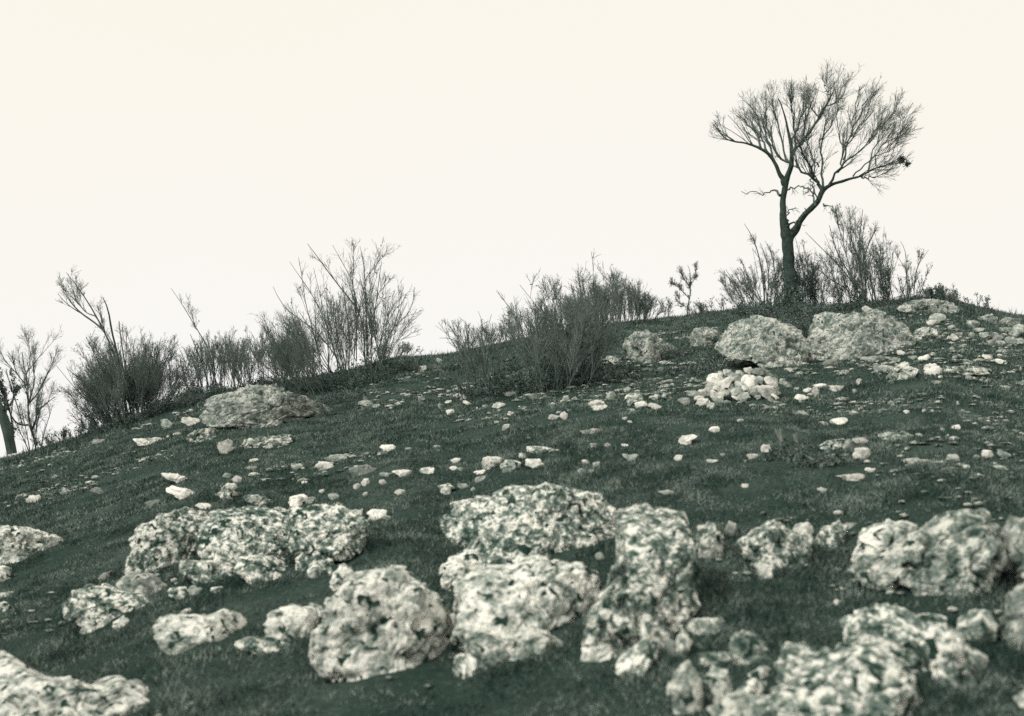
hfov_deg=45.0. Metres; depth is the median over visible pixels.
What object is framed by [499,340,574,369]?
bramble clump
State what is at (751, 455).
field stone
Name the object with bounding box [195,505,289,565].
boulder
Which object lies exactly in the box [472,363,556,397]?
bramble clump
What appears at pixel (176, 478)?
field stone
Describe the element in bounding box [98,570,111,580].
field stone
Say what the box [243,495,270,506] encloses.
field stone
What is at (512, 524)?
boulder
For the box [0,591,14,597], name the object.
field stone
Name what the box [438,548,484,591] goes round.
rock
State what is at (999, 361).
field stone
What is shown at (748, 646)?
rock
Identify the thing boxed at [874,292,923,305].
bramble clump
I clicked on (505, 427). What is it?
field stone
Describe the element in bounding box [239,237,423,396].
spreading bush
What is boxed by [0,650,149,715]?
boulder
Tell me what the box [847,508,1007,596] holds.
boulder
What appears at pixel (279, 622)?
rock
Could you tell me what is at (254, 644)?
field stone
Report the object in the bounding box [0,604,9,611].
field stone
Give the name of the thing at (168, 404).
bramble clump
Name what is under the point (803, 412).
field stone
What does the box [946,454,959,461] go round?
field stone
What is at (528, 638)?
rock
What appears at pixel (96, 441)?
field stone
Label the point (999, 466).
field stone
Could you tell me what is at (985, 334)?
field stone
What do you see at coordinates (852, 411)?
pebbles
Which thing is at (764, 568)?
field stone
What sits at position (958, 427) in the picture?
field stone
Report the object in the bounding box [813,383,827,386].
field stone
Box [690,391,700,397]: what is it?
heaped stone
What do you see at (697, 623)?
rock
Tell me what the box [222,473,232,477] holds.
field stone
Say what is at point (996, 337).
field stone
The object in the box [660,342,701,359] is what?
bramble clump
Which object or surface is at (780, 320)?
bramble clump
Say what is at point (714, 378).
heaped stone
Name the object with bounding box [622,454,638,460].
field stone
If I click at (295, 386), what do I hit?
bramble clump
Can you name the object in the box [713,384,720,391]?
heaped stone
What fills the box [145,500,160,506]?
field stone
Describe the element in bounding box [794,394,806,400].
field stone
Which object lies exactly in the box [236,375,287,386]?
bramble clump
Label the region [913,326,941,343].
field stone
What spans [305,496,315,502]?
field stone
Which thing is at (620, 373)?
bramble clump
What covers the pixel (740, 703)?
rock
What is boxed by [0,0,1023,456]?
sky
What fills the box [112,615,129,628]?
field stone
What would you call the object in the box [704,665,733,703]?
rock
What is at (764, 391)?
heaped stone
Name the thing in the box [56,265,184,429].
tall bush
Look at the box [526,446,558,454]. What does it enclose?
field stone
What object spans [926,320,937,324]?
field stone
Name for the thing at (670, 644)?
field stone
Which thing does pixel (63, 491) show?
field stone
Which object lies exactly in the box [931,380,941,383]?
field stone
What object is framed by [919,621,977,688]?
boulder
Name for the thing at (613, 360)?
field stone
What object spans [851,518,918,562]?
rock
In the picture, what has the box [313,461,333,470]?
field stone
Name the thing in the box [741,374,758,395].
heaped stone
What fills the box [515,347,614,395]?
bramble clump
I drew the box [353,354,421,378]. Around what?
bramble clump
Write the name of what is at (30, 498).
field stone
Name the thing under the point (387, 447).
field stone
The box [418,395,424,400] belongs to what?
field stone
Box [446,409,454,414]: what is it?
field stone
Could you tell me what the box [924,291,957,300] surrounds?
bramble clump
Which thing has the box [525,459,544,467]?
field stone
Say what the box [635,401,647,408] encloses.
field stone
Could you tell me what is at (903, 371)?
field stone
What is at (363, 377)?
bramble clump
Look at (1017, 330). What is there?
field stone
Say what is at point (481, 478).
field stone
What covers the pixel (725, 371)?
heaped stone
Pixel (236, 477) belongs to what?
field stone
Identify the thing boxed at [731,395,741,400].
heaped stone
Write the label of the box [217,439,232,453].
field stone
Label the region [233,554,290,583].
rock
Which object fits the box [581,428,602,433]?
field stone
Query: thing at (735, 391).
heaped stone
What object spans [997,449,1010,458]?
field stone
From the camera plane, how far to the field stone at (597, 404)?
11.83 m
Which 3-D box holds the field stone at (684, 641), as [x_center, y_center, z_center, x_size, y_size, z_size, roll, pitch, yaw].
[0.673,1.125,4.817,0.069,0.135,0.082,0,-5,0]
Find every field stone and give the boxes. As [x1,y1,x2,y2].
[0,565,11,581]
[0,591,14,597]
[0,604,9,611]
[26,495,40,503]
[60,489,69,494]
[79,615,111,634]
[89,487,103,493]
[91,439,104,443]
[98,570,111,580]
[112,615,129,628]
[133,437,158,445]
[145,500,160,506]
[160,419,172,428]
[161,473,186,482]
[166,485,194,499]
[166,587,188,600]
[180,417,199,425]
[186,428,215,442]
[187,585,202,594]
[195,503,210,509]
[210,586,223,592]
[215,483,242,501]
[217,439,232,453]
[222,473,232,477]
[232,475,241,482]
[234,636,289,654]
[239,434,294,448]
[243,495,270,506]
[288,494,306,507]
[291,463,302,470]
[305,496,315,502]
[307,565,320,578]
[308,602,322,616]
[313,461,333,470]
[324,454,350,461]
[328,493,338,499]
[328,563,353,590]
[348,464,377,475]
[353,483,360,489]
[354,509,362,514]
[358,400,373,406]
[361,478,369,485]
[367,509,386,520]
[374,563,411,573]
[379,472,392,476]
[379,479,386,485]
[380,444,395,450]
[392,469,411,476]
[394,489,404,494]
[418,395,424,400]
[419,467,433,473]
[437,483,454,494]
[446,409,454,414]
[450,458,460,462]
[450,498,474,506]
[451,613,456,628]
[453,652,478,678]
[457,483,467,488]
[473,470,485,474]
[475,475,485,482]
[481,456,502,469]
[493,402,505,408]
[500,459,520,472]
[502,391,519,396]
[502,424,509,430]
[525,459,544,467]
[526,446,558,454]
[528,394,537,399]
[548,414,559,419]
[560,411,567,418]
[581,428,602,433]
[588,400,607,409]
[595,552,604,559]
[606,356,620,364]
[606,392,616,399]
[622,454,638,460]
[625,393,643,405]
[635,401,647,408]
[647,403,661,409]
[649,394,660,399]
[657,490,674,494]
[662,393,671,399]
[665,639,676,656]
[673,455,682,460]
[676,628,692,658]
[678,397,689,404]
[678,434,697,444]
[686,390,694,395]
[695,398,708,406]
[696,651,732,665]
[706,459,717,462]
[709,426,719,431]
[725,521,736,535]
[737,678,766,694]
[746,454,757,459]
[748,666,770,679]
[756,560,772,578]
[761,444,770,452]
[792,410,807,414]
[793,522,813,534]
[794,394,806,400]
[803,388,811,392]
[811,386,818,396]
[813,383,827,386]
[817,487,826,492]
[820,438,844,450]
[821,359,840,366]
[829,385,843,390]
[829,417,847,424]
[837,473,865,480]
[842,522,856,527]
[843,439,852,450]
[851,437,867,444]
[852,447,870,459]
[860,355,890,361]
[861,306,872,311]
[865,467,875,471]
[873,364,892,373]
[875,431,914,441]
[886,362,921,379]
[888,357,900,361]
[902,457,930,464]
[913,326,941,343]
[915,613,947,622]
[918,354,930,359]
[923,363,941,374]
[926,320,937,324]
[928,313,945,323]
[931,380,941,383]
[946,365,992,375]
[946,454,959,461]
[947,334,958,340]
[948,325,955,329]
[952,425,960,429]
[966,320,979,326]
[973,328,986,331]
[977,314,997,323]
[979,332,989,337]
[981,450,993,457]
[982,354,992,358]
[987,339,994,345]
[989,465,1007,469]
[990,334,1004,340]
[993,359,1004,364]
[995,340,1005,344]
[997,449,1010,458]
[998,317,1021,325]
[999,327,1011,332]
[1004,336,1014,343]
[1008,324,1023,335]
[1012,689,1023,707]
[1013,338,1023,345]
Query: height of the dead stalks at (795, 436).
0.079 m
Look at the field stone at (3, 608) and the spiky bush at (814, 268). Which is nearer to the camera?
the field stone at (3, 608)
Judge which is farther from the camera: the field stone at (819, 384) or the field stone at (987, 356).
the field stone at (987, 356)
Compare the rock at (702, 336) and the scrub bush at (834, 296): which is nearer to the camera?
the rock at (702, 336)
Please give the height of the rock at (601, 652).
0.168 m
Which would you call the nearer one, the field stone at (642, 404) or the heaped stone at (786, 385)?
the field stone at (642, 404)
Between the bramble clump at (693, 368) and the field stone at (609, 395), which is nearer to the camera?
the field stone at (609, 395)
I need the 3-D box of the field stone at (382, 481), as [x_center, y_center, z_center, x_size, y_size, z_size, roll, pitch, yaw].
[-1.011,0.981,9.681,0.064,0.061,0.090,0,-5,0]
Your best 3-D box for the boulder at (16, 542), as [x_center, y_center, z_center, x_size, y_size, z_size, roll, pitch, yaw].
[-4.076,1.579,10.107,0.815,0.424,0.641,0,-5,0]
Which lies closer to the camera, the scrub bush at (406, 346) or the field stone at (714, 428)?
the field stone at (714, 428)
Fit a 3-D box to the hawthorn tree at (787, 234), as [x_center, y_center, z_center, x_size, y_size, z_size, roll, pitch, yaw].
[6.152,-3.346,25.265,4.175,5.818,3.111,0,-5,0]
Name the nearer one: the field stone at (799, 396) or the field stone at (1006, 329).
the field stone at (799, 396)
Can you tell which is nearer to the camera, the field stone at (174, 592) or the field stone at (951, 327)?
the field stone at (174, 592)
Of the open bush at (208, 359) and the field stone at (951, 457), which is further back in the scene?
the open bush at (208, 359)
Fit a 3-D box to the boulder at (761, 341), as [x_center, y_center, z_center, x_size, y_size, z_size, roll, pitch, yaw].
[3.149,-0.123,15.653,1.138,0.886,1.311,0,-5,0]
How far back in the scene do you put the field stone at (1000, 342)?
16.59 m
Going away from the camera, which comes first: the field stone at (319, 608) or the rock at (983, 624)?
the rock at (983, 624)
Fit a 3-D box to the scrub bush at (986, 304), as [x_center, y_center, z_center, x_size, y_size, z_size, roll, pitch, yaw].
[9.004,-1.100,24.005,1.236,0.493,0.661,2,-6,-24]
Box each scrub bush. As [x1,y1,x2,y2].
[30,419,98,447]
[66,398,130,434]
[113,345,209,416]
[374,341,423,360]
[634,292,674,317]
[685,297,752,317]
[800,274,870,306]
[919,283,960,299]
[949,290,990,310]
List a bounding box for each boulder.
[0,525,63,564]
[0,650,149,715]
[61,583,149,627]
[123,507,207,573]
[153,609,247,655]
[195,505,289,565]
[199,384,333,428]
[286,503,369,571]
[308,565,453,683]
[439,482,616,565]
[449,555,601,652]
[582,503,700,658]
[714,315,809,367]
[737,519,813,569]
[765,641,922,715]
[806,309,915,359]
[838,601,925,647]
[846,634,928,673]
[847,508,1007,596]
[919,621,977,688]
[996,583,1023,649]
[999,515,1023,587]
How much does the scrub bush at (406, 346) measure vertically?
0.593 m
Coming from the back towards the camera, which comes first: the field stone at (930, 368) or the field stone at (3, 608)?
the field stone at (930, 368)
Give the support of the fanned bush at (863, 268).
on the grass slope
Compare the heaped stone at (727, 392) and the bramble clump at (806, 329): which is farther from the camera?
the bramble clump at (806, 329)
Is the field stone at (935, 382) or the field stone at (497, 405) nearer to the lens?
the field stone at (935, 382)
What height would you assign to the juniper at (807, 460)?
0.235 m
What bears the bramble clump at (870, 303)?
on the grass slope
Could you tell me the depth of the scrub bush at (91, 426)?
21.09 m
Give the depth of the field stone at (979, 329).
18.43 m
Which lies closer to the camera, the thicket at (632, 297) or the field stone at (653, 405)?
the field stone at (653, 405)
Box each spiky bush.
[714,225,783,314]
[772,238,843,304]
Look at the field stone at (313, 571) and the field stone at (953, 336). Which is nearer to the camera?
the field stone at (313, 571)
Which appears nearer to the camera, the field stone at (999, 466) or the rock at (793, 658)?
the rock at (793, 658)
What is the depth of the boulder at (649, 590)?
5.14 m
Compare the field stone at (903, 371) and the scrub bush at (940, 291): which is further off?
the scrub bush at (940, 291)
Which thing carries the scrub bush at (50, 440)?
on the grass slope
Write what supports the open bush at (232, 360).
on the grass slope
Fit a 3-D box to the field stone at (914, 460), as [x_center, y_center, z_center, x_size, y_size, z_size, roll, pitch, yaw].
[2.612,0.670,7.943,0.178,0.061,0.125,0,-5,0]
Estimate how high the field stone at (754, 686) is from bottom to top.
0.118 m
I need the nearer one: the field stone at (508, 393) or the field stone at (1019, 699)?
the field stone at (1019, 699)
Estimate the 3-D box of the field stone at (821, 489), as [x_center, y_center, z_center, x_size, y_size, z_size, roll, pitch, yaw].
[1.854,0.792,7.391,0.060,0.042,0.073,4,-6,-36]
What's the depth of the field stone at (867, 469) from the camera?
7.77 m
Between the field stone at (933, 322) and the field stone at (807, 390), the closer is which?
the field stone at (807, 390)
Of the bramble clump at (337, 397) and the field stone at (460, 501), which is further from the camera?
the bramble clump at (337, 397)
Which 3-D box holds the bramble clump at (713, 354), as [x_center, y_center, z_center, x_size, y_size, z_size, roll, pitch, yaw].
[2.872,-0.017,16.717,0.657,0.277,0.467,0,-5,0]
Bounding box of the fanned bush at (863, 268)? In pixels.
[813,202,899,308]
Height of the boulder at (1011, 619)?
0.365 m
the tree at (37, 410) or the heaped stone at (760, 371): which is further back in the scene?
the tree at (37, 410)
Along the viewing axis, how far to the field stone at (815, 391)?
12.37 m
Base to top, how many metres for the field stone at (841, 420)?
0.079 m
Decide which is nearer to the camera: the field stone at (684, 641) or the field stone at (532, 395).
the field stone at (684, 641)
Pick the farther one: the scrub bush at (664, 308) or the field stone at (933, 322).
the scrub bush at (664, 308)
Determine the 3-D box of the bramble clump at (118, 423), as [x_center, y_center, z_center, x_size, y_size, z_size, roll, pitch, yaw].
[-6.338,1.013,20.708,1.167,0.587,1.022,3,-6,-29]
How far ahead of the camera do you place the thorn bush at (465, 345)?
16.34 m
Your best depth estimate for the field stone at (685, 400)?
11.82 m
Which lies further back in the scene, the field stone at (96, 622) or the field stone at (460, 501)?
the field stone at (460, 501)
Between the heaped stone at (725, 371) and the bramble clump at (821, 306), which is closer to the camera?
the heaped stone at (725, 371)
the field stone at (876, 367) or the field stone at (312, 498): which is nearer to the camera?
the field stone at (312, 498)
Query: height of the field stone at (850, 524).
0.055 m
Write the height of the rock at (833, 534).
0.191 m
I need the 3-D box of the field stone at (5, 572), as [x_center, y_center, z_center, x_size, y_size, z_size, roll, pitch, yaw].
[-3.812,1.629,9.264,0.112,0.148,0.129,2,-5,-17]
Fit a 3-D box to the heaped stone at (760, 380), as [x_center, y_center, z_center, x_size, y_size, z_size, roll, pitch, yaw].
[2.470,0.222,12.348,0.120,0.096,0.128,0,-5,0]
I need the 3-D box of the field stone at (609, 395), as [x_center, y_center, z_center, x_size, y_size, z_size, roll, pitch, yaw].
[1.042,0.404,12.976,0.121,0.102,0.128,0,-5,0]
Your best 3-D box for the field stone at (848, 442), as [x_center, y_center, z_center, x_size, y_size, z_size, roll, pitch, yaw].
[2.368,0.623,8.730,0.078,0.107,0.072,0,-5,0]
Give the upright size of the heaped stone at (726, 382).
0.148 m
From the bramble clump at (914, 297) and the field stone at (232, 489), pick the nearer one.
the field stone at (232, 489)
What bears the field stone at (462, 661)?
on the grass slope
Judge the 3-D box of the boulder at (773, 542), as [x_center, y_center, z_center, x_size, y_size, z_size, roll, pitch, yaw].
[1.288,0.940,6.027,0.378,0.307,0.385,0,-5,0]
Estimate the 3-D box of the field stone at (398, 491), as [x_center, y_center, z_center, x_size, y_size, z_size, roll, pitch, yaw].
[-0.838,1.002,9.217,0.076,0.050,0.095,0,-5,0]
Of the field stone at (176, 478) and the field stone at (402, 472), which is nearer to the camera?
the field stone at (402, 472)
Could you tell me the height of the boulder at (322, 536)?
0.487 m
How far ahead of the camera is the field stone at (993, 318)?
20.51 m
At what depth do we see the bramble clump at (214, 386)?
22.80 m
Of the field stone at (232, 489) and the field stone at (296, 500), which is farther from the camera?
the field stone at (232, 489)
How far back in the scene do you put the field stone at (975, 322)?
19.07 m
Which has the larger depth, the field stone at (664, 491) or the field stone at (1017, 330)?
the field stone at (1017, 330)
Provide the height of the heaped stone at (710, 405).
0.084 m
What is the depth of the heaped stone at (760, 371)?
12.50 m
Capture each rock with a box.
[115,571,167,597]
[179,559,235,585]
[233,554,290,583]
[263,604,318,640]
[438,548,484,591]
[464,632,528,669]
[513,624,563,653]
[581,634,615,661]
[615,636,658,677]
[622,330,676,361]
[666,660,703,714]
[683,617,725,634]
[688,326,717,346]
[695,521,723,558]
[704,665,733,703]
[706,690,778,715]
[729,630,773,664]
[773,642,815,683]
[814,520,848,547]
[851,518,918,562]
[895,298,959,313]
[956,609,997,642]
[965,643,988,671]
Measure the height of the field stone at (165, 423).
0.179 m
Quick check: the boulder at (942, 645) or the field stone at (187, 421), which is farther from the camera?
the field stone at (187, 421)
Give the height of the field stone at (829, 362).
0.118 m
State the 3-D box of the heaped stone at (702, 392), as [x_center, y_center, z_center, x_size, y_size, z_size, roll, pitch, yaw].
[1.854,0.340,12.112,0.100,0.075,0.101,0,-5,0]
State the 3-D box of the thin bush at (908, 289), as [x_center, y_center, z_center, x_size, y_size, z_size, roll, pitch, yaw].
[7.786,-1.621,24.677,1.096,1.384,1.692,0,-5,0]
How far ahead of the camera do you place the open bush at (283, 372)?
22.06 m
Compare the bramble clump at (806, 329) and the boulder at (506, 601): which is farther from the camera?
the bramble clump at (806, 329)
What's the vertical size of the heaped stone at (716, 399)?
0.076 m
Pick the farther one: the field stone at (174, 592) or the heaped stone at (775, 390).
the heaped stone at (775, 390)
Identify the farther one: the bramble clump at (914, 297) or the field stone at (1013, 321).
the bramble clump at (914, 297)
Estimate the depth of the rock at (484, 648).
5.10 m
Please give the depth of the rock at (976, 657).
4.39 m
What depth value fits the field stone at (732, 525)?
6.61 m
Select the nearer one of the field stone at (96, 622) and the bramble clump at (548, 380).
the field stone at (96, 622)
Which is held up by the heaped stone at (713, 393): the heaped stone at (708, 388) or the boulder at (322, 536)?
the heaped stone at (708, 388)
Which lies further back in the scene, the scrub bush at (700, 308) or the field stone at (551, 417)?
the scrub bush at (700, 308)
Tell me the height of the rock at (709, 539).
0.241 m
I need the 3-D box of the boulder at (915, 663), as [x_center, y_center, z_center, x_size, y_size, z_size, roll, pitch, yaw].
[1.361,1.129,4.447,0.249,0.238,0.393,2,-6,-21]
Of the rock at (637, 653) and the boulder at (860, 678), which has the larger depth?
the rock at (637, 653)
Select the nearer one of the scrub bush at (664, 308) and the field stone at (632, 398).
the field stone at (632, 398)
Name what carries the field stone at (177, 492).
on the grass slope
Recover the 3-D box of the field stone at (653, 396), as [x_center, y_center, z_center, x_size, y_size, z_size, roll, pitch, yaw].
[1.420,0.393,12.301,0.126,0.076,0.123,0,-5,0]
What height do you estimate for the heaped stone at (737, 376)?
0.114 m
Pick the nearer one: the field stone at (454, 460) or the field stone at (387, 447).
the field stone at (454, 460)
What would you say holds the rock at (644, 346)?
on the grass slope
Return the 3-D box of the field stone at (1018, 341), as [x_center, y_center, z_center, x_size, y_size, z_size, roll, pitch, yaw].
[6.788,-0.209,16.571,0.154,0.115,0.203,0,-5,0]
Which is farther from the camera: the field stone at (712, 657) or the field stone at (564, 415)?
the field stone at (564, 415)
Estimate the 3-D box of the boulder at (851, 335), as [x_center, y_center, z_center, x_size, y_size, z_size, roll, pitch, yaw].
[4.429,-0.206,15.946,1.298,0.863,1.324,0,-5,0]
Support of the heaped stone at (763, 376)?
on the grass slope
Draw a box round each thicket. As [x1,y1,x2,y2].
[498,252,628,396]
[552,271,660,325]
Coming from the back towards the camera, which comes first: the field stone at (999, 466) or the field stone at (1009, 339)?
the field stone at (1009, 339)
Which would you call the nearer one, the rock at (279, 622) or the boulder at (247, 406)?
the rock at (279, 622)
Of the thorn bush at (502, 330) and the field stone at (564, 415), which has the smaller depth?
the field stone at (564, 415)
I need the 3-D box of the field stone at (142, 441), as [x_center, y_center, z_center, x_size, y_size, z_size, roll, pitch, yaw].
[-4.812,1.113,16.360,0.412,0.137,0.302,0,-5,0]
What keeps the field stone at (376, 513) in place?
on the grass slope
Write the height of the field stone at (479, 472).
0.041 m
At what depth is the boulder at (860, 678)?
4.07 m
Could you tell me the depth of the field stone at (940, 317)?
18.89 m
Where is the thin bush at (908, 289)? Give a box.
[873,242,932,301]
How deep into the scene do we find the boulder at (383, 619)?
5.32 m
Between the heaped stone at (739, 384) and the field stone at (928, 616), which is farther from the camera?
the heaped stone at (739, 384)
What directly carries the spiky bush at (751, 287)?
on the grass slope
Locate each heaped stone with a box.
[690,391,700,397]
[698,389,705,395]
[704,382,712,392]
[706,373,723,385]
[706,403,714,408]
[710,390,724,398]
[712,397,723,402]
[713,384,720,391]
[718,389,730,396]
[720,376,734,388]
[723,369,731,376]
[728,373,741,383]
[728,387,742,395]
[731,374,777,397]
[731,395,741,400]
[734,380,744,387]
[735,370,743,376]
[737,392,750,398]
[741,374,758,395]
[742,384,747,391]
[743,367,752,373]
[748,388,758,396]
[750,368,769,374]
[750,385,773,398]
[756,376,764,384]
[764,376,778,385]
[771,386,781,394]
[782,381,791,388]
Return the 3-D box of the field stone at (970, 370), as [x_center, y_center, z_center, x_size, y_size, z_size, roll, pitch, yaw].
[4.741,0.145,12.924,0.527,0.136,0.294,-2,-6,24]
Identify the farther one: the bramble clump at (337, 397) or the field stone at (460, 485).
the bramble clump at (337, 397)
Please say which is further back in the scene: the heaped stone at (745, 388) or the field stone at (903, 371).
the field stone at (903, 371)
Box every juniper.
[30,472,64,486]
[759,437,817,461]
[784,442,849,470]
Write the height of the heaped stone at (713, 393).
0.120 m
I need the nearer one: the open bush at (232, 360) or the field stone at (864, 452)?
the field stone at (864, 452)
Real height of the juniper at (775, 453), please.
0.230 m
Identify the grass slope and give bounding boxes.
[0,301,1023,715]
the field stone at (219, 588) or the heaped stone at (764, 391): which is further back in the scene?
the heaped stone at (764, 391)
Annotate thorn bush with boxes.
[430,312,510,402]
[470,292,548,350]
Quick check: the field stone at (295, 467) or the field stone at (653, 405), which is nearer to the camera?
the field stone at (295, 467)
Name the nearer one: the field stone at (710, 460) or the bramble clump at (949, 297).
the field stone at (710, 460)
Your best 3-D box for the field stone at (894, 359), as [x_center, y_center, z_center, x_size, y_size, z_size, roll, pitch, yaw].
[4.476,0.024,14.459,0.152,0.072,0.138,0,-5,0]
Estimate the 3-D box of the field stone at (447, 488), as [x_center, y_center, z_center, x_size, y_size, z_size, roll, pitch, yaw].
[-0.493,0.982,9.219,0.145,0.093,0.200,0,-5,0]
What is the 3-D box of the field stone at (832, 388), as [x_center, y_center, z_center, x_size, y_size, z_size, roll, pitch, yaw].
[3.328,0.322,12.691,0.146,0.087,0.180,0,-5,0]
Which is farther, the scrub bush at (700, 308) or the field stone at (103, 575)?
the scrub bush at (700, 308)
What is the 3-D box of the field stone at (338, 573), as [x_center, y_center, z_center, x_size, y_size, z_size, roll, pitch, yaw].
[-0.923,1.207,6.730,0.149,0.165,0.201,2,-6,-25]
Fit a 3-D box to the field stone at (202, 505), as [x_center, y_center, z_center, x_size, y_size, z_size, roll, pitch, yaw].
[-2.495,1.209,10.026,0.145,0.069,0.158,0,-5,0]
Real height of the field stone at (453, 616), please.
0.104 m
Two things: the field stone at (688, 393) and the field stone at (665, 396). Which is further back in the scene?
the field stone at (688, 393)
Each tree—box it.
[0,324,65,449]
[0,367,24,454]
[709,59,921,313]
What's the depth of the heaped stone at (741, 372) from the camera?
12.49 m
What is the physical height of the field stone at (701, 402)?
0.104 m
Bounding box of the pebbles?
[0,313,1023,715]
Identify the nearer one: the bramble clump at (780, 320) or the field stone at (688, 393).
the field stone at (688, 393)
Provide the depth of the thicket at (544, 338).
15.14 m
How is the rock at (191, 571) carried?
on the grass slope
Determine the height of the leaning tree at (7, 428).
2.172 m
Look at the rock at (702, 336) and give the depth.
18.81 m
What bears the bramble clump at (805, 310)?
on the grass slope
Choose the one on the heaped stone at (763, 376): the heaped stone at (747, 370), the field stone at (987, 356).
the heaped stone at (747, 370)
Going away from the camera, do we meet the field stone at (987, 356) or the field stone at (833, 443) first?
the field stone at (833, 443)
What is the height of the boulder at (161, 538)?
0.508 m
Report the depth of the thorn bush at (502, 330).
23.01 m
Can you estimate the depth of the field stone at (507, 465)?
9.34 m
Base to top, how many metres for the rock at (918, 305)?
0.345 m
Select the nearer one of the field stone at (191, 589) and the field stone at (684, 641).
the field stone at (684, 641)
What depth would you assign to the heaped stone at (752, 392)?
11.98 m
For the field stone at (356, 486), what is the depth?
9.79 m
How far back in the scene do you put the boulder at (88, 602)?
7.18 m
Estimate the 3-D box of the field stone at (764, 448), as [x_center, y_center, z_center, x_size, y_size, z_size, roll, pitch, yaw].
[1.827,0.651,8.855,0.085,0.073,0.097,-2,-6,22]
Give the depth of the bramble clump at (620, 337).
20.01 m
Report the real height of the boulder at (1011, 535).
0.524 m
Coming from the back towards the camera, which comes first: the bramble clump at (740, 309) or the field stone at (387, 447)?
the bramble clump at (740, 309)
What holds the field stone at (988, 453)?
on the grass slope
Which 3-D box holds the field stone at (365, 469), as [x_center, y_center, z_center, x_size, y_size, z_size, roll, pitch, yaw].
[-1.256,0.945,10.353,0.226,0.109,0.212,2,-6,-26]
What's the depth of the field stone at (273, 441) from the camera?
14.12 m
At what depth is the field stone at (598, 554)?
6.40 m
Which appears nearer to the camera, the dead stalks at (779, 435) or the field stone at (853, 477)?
the field stone at (853, 477)
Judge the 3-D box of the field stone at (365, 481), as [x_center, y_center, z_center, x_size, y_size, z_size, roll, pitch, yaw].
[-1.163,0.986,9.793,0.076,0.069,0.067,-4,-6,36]
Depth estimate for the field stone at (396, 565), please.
6.84 m
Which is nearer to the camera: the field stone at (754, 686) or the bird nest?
the field stone at (754, 686)
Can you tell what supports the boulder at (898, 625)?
on the grass slope
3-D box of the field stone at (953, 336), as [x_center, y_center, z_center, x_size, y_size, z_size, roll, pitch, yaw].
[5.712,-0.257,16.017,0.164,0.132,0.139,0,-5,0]
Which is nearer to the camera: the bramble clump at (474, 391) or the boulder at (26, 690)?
the boulder at (26, 690)
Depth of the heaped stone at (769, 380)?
12.22 m
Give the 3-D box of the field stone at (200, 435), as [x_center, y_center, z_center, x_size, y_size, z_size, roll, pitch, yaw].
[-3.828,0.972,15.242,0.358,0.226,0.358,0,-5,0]
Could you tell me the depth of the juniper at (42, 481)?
15.40 m
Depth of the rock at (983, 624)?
4.66 m
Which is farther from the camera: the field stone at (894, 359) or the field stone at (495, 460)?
the field stone at (894, 359)
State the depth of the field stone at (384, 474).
9.95 m
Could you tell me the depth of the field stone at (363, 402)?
16.92 m
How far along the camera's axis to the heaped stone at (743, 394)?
11.94 m
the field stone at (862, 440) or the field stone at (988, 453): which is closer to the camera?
the field stone at (988, 453)
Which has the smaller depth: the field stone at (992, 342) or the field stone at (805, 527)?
the field stone at (805, 527)
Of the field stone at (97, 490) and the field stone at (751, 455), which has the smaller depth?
the field stone at (751, 455)
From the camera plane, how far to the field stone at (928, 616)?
4.88 m
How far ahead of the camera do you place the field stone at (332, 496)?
9.56 m
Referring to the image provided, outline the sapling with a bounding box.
[668,262,697,312]
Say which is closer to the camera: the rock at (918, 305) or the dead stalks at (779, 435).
the dead stalks at (779, 435)
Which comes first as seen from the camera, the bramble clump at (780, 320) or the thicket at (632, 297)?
the bramble clump at (780, 320)
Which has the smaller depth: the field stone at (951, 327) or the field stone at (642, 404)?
the field stone at (642, 404)
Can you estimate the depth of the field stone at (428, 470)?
9.90 m
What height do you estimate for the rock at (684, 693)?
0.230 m
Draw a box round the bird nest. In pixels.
[897,156,912,169]
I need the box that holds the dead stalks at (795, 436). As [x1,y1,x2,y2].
[792,432,797,441]
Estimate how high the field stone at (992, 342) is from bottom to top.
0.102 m
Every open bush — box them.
[164,290,246,395]
[209,322,308,390]
[267,335,321,384]
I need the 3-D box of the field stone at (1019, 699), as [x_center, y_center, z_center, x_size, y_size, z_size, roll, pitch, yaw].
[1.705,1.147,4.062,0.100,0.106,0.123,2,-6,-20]
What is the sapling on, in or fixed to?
on the grass slope
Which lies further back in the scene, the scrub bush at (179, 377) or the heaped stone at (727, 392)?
the scrub bush at (179, 377)
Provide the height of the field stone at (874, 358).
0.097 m
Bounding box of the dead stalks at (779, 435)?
[774,428,783,441]
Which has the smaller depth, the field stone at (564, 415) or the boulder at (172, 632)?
the boulder at (172, 632)
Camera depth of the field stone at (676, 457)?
8.81 m
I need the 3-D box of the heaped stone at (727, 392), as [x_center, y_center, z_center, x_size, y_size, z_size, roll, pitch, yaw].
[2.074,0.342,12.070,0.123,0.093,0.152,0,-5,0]
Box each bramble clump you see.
[94,404,166,432]
[139,384,206,418]
[181,380,230,397]
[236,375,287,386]
[278,367,340,392]
[307,354,396,391]
[314,384,370,404]
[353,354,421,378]
[449,377,492,401]
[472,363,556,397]
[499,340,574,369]
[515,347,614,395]
[556,321,626,345]
[570,352,637,386]
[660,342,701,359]
[667,357,725,375]
[700,349,735,360]
[732,298,779,315]
[736,279,840,327]
[760,306,808,335]
[784,315,812,338]
[798,299,841,312]
[826,295,886,311]
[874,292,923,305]
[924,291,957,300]
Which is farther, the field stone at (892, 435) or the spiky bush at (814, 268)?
the spiky bush at (814, 268)
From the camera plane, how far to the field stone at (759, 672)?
4.50 m
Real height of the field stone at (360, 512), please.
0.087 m
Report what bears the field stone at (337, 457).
on the grass slope
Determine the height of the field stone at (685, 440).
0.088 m

